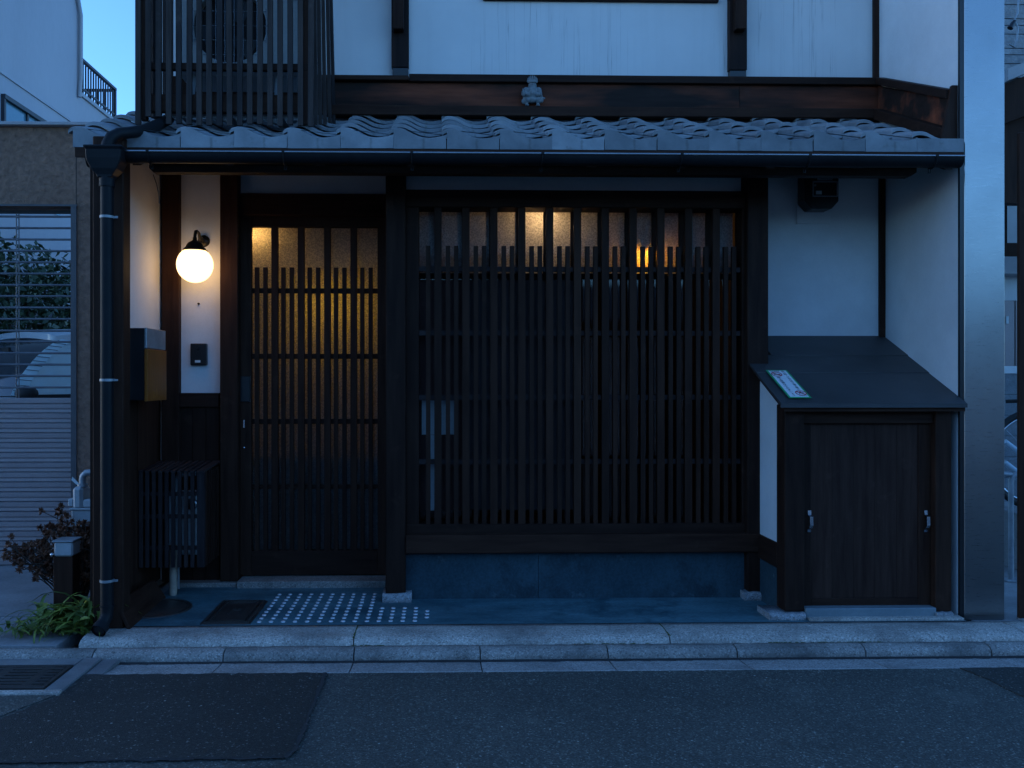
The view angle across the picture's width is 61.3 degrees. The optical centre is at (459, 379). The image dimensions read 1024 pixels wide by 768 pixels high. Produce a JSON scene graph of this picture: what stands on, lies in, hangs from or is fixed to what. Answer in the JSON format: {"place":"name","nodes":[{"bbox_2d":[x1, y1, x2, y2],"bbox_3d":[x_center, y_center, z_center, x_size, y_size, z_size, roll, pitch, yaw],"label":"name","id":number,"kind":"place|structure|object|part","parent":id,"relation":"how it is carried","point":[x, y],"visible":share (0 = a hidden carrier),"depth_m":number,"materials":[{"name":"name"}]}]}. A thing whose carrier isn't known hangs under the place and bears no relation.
{"place":"outdoors","nodes":[
{"label":"outdoors","id":0,"kind":"place"},
{"bbox_2d":[0,121,107,564],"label":"garage front","id":1,"kind":"structure","parent":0,"point":[44,169],"depth_m":5.78,"materials":[{"name":"beige paint"}]},
{"bbox_2d":[0,565,162,647],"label":"driveway","id":2,"kind":"structure","parent":0,"point":[18,591],"depth_m":4.76,"materials":[{"name":"concrete"}]},
{"bbox_2d":[0,232,70,333],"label":"garden hedge","id":3,"kind":"object","parent":2,"relation":"on","point":[34,301],"visible":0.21,"depth_m":9.14,"materials":[{"name":"green plant"}]},
{"bbox_2d":[0,329,70,501],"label":"parked car","id":4,"kind":"object","parent":2,"relation":"on","point":[41,370],"visible":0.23,"depth_m":7.08,"materials":[{"name":"paint"}]},
{"bbox_3d":[-3.145,-0.092,7.343,0.020,0.465,1.140,0,0,36],"label":"side window","id":5,"kind":"part","parent":4,"relation":"part of","materials":[{"name":"clear glass"}]},
{"bbox_2d":[0,502,89,604],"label":"bronze shrub","id":6,"kind":"object","parent":2,"relation":"on","point":[42,562],"visible":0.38,"depth_m":4.66,"materials":[{"name":"brown plant"}]},
{"bbox_2d":[0,612,91,643],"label":"grass tuft","id":7,"kind":"object","parent":2,"relation":"on","point":[31,628],"visible":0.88,"depth_m":4.18,"materials":[{"name":"green plant"}]},
{"bbox_2d":[1,592,92,626],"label":"leaf plant","id":8,"kind":"object","parent":2,"relation":"on","point":[46,611],"visible":0.43,"depth_m":4.34,"materials":[{"name":"green plant"}]},
{"bbox_2d":[0,0,113,329],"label":"neighbour building","id":9,"kind":"structure","parent":2,"relation":"on","point":[41,60],"depth_m":10.51,"materials":[{"name":"white paint"}]},
{"bbox_2d":[1,94,59,215],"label":"window","id":10,"kind":"structure","parent":9,"relation":"in","point":[11,110],"depth_m":9.78,"materials":[{"name":"blue glass"}]},
{"bbox_2d":[82,58,116,116],"bbox_3d":[-6.020,-4.112,12.219,1.818,0.475,1.295,0,0,-1],"label":"terrace railing","id":11,"kind":"object","parent":9,"relation":"on","point":[101,90],"visible":0.56,"depth_m":12.34,"materials":[{"name":"metal"}]},
{"bbox_2d":[50,537,81,609],"bbox_3d":[-2.073,1.048,4.538,0.124,0.414,0.123,0,0,-1],"label":"meter post","id":12,"kind":"object","parent":2,"relation":"on","point":[66,566],"visible":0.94,"depth_m":4.50,"materials":[{"name":"brown wood"}]},
{"bbox_2d":[42,600,99,635],"bbox_3d":[-1.866,1.176,4.222,0.390,0.163,0.310,0,0,-1],"label":"broad leaf plant","id":13,"kind":"object","parent":2,"relation":"on","point":[77,617],"visible":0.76,"depth_m":4.22,"materials":[{"name":"green plant"}]},
{"bbox_2d":[23,591,141,637],"bbox_3d":[-1.899,1.194,4.344,0.549,0.229,0.525,0,0,-1],"label":"strap leaf plant","id":14,"kind":"object","parent":2,"relation":"on","point":[87,604],"visible":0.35,"depth_m":4.28,"materials":[{"name":"green plant"}]},
{"bbox_2d":[81,0,134,115],"label":"sky","id":15,"kind":"structure","parent":0,"point":[108,25],"materials":[{"name":"blue"}]},
{"bbox_2d":[74,582,168,647],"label":"ground","id":16,"kind":"structure","parent":0,"point":[164,587],"depth_m":5.60,"materials":[{"name":"concrete"}]},
{"bbox_2d":[0,621,1023,661],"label":"kerb","id":17,"kind":"structure","parent":16,"relation":"on","point":[442,642],"depth_m":4.11,"materials":[{"name":"concrete"}]},
{"bbox_2d":[352,624,880,645],"bbox_3d":[0.758,1.246,4.215,2.545,0.040,0.209,0,0,-1],"label":"moss","id":18,"kind":"object","parent":17,"relation":"on","point":[608,643],"visible":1,"depth_m":4.13,"materials":[{"name":"green plant"}]},
{"bbox_2d":[0,658,1023,695],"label":"gutter","id":19,"kind":"object","parent":16,"relation":"on","point":[71,676],"visible":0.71,"depth_m":3.91,"materials":[{"name":"concrete"}]},
{"bbox_2d":[0,665,72,689],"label":"drain grate","id":20,"kind":"object","parent":19,"relation":"on","point":[28,677],"visible":1,"depth_m":3.73,"materials":[{"name":"metal"}]},
{"bbox_2d":[118,656,1023,664],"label":"silt","id":21,"kind":"object","parent":19,"relation":"on","point":[515,660],"visible":0.91,"depth_m":4.01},
{"bbox_2d":[0,668,1023,767],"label":"road","id":22,"kind":"structure","parent":0,"point":[900,718],"depth_m":3.26,"materials":[{"name":"grey asphalt"}]},
{"bbox_2d":[0,695,55,716],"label":"asphalt patch","id":23,"kind":"object","parent":22,"relation":"on","point":[10,703],"visible":0.79,"depth_m":3.45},
{"bbox_2d":[0,672,325,763],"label":"asphalt patch","id":24,"kind":"object","parent":22,"relation":"on","point":[119,716],"visible":0.81,"depth_m":3.28,"materials":[{"name":"grey asphalt"}]},
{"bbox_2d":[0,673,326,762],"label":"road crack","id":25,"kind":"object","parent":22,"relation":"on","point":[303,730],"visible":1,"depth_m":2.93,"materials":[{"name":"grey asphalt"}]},
{"bbox_2d":[960,667,1023,696],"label":"asphalt patch","id":26,"kind":"object","parent":22,"relation":"on","point":[1011,679],"visible":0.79,"depth_m":3.75,"materials":[{"name":"grey asphalt"}]},
{"bbox_2d":[133,587,966,626],"bbox_3d":[0.436,1.262,4.791,4.250,0.086,0.960,0,0,-1],"label":"apron","id":27,"kind":"object","parent":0,"point":[321,606],"visible":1,"depth_m":4.56,"materials":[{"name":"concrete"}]},
{"bbox_2d":[142,598,192,618],"bbox_3d":[-1.625,1.227,4.594,0.388,0.016,0.388,0,0,-1],"label":"inspection cover","id":28,"kind":"object","parent":27,"relation":"on","point":[165,607],"visible":0.54,"depth_m":4.58,"materials":[{"name":"metal"}]},
{"bbox_2d":[169,545,179,595],"bbox_3d":[-1.619,1.084,4.886,0.052,0.282,0.047,0,0,-1],"label":"drain post","id":29,"kind":"object","parent":27,"relation":"on","point":[174,579],"visible":0.82,"depth_m":4.87,"materials":[{"name":"grey metal"}]},
{"bbox_2d":[200,600,267,624],"bbox_3d":[-1.175,1.221,4.522,0.251,0.016,0.445,0,0,-1],"label":"access cover","id":30,"kind":"object","parent":27,"relation":"on","point":[235,611],"visible":1,"depth_m":4.50,"materials":[{"name":"metal"}]},
{"bbox_2d":[68,0,965,636],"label":"timber house","id":31,"kind":"structure","parent":27,"relation":"on","point":[458,316],"depth_m":4.91,"materials":[{"name":"paint"}]},
{"bbox_2d":[68,469,89,535],"bbox_3d":[-2.117,0.774,4.943,0.206,0.522,0.160,0,0,-1],"label":"gas meter","id":32,"kind":"object","parent":31,"relation":"attached to","point":[79,501],"visible":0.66,"depth_m":4.88,"materials":[{"name":"grey paint"}]},
{"bbox_2d":[130,328,165,400],"bbox_3d":[-1.703,-0.077,4.658,0.136,0.386,0.318,0,0,-1],"label":"letter box","id":33,"kind":"object","parent":31,"relation":"attached to","point":[147,366],"visible":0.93,"depth_m":4.51,"materials":[{"name":"grey metal"}]},
{"bbox_2d":[144,349,165,400],"bbox_3d":[-1.642,-0.021,4.659,0.016,0.274,0.318,0,0,-1],"label":"door","id":34,"kind":"structure","parent":33,"relation":"in","point":[154,360],"depth_m":4.61,"materials":[{"name":"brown wood"}]},
{"bbox_2d":[151,0,158,118],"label":"standing pipe","id":35,"kind":"object","parent":31,"relation":"on","point":[153,50],"visible":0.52,"depth_m":4.64,"materials":[{"name":"plastic"}]},
{"bbox_2d":[138,461,219,567],"bbox_3d":[-1.597,0.763,4.936,0.359,0.559,0.353,0,0,-1],"label":"slatted cover","id":36,"kind":"object","parent":31,"relation":"attached to","point":[206,516],"visible":1,"depth_m":4.77,"materials":[{"name":"brown wood"}]},
{"bbox_2d":[169,471,196,554],"bbox_3d":[-1.583,0.769,4.978,0.172,0.474,0.134,0,0,-1],"label":"boiler unit","id":37,"kind":"object","parent":36,"relation":"attached to","point":[176,510],"visible":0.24,"depth_m":4.92,"materials":[{"name":"grey paint"}]},
{"bbox_2d":[176,230,213,282],"bbox_3d":[-1.534,-0.716,5.027,0.208,0.315,0.278,0,0,-1],"label":"wall lamp","id":38,"kind":"object","parent":31,"relation":"attached to","point":[194,262],"visible":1,"depth_m":4.93,"materials":[{"name":"white glass"}]},
{"bbox_2d":[190,343,207,364],"bbox_3d":[-1.557,-0.148,5.150,0.096,0.130,0.032,0,0,-1],"label":"intercom","id":39,"kind":"object","parent":31,"relation":"attached to","point":[198,353],"visible":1,"depth_m":5.14,"materials":[{"name":"black plastic"}]},
{"bbox_2d":[135,0,335,127],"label":"slatted screen","id":40,"kind":"object","parent":31,"relation":"on","point":[180,99],"visible":0.91,"depth_m":4.46,"materials":[{"name":"brown wood"}]},
{"bbox_2d":[182,0,297,91],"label":"air conditioner","id":41,"kind":"object","parent":40,"relation":"attached to","point":[234,37],"visible":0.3,"depth_m":4.56,"materials":[{"name":"paint"}]},
{"bbox_2d":[240,216,385,574],"bbox_3d":[-0.887,0.097,5.204,0.889,2.167,0.064,0,0,-1],"label":"sliding door","id":42,"kind":"structure","parent":31,"relation":"in","point":[313,376],"depth_m":5.19,"materials":[{"name":"brown wood"}]},
{"bbox_2d":[521,75,544,105],"bbox_3d":[0.441,-1.713,5.124,0.144,0.186,0.062,0,0,-1],"label":"guardian figurine","id":43,"kind":"object","parent":31,"relation":"on","point":[531,92],"visible":1,"depth_m":5.11,"materials":[{"name":"ceramic"}]},
{"bbox_2d":[406,207,744,533],"bbox_3d":[0.678,-0.064,4.881,1.953,1.881,0.159,0,0,-1],"label":"lattice window","id":44,"kind":"structure","parent":31,"relation":"in","point":[494,397],"depth_m":4.82,"materials":[{"name":"brown wood"}]},
{"bbox_2d":[796,178,838,223],"bbox_3d":[2.123,-1.117,5.103,0.205,0.373,0.132,0,0,-1],"label":"electricity meter","id":45,"kind":"object","parent":31,"relation":"attached to","point":[817,199],"visible":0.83,"depth_m":5.05,"materials":[{"name":"black plastic"}]},
{"bbox_2d":[812,181,837,196],"bbox_3d":[2.143,-1.114,5.043,0.148,0.088,0.011,0,0,-1],"label":"window frame","id":46,"kind":"structure","parent":45,"relation":"in","point":[812,181],"depth_m":5.04,"materials":[{"name":"metal"}]},
{"bbox_2d":[750,336,967,620],"bbox_3d":[2.065,0.494,4.755,0.994,1.508,0.822,0,0,-1],"label":"storage lean to","id":47,"kind":"object","parent":27,"relation":"on","point":[855,486],"visible":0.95,"depth_m":4.47,"materials":[{"name":"brown wood"}]},
{"bbox_2d":[766,370,810,397],"bbox_3d":[1.730,0.023,4.534,0.115,0.146,0.318,0,0,-1],"label":"prohibition sign","id":48,"kind":"object","parent":47,"relation":"attached to","point":[790,386],"visible":1,"depth_m":4.52,"materials":[{"name":"white"}]},
{"bbox_2d":[804,423,930,605],"bbox_3d":[2.107,0.707,4.468,0.678,0.958,0.058,0,0,-1],"label":"door","id":49,"kind":"structure","parent":47,"relation":"in","point":[867,486],"depth_m":4.47,"materials":[{"name":"brown wood"}]},
{"bbox_2d":[971,566,1020,620],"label":"alley","id":50,"kind":"structure","parent":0,"point":[1010,601],"depth_m":4.81,"materials":[{"name":"concrete"}]},
{"bbox_2d":[958,0,1003,620],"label":"steel column","id":51,"kind":"structure","parent":50,"relation":"on","point":[981,316],"depth_m":4.42,"materials":[{"name":"silver metal"}]},
{"bbox_2d":[1004,471,1016,581],"bbox_3d":[3.621,0.897,5.284,0.722,0.680,0.080,0,0,-1],"label":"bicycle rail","id":52,"kind":"object","parent":50,"relation":"on","point":[1011,476],"visible":0.71,"depth_m":5.26,"materials":[{"name":"metal"}]},
{"bbox_2d":[1004,366,1016,501],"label":"alley wall","id":53,"kind":"structure","parent":0,"point":[1010,392],"depth_m":7.61,"materials":[{"name":"white paint"}]},
{"bbox_2d":[1004,502,1016,569],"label":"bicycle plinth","id":54,"kind":"structure","parent":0,"point":[1006,535],"depth_m":5.66,"materials":[{"name":"concrete"}]},
{"bbox_2d":[1004,399,1016,505],"bbox_3d":[4.327,0.383,5.708,1.690,0.965,0.542,0,0,-1],"label":"bicycle","id":55,"kind":"object","parent":54,"relation":"on","point":[1010,420],"visible":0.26,"depth_m":5.69,"materials":[{"name":"metal"}]},
{"bbox_2d":[1004,62,1023,620],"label":"next house","id":56,"kind":"structure","parent":0,"point":[1013,142],"depth_m":4.41,"materials":[{"name":"brown wood"}]},
{"bbox_2d":[1004,206,1016,365],"bbox_3d":[5.168,-0.494,8.044,0.748,3.439,0.250,0,0,-1],"label":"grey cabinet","id":57,"kind":"object","parent":56,"relation":"in","point":[1010,285],"visible":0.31,"depth_m":7.97,"materials":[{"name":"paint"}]},
{"bbox_3d":[4.982,0.248,8.040,0.313,1.953,0.150,0,0,-1],"label":"door","id":58,"kind":"part","parent":57,"relation":"part of","materials":[{"name":"paint"}]},
{"bbox_3d":[5.291,0.248,8.047,0.287,1.953,0.150,0,0,-1],"label":"door","id":59,"kind":"part","parent":57,"relation":"part of","materials":[{"name":"paint"}]},
{"bbox_2d":[1007,0,1018,47],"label":"hanging cable","id":60,"kind":"object","parent":56,"relation":"hanging from","point":[1012,24],"visible":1,"depth_m":6.49,"materials":[{"name":"metal"}]},
{"bbox_2d":[1004,0,1023,83],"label":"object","id":61,"kind":"structure","parent":0,"point":[1013,56],"depth_m":8.22,"materials":[{"name":"brick"}]}
]}

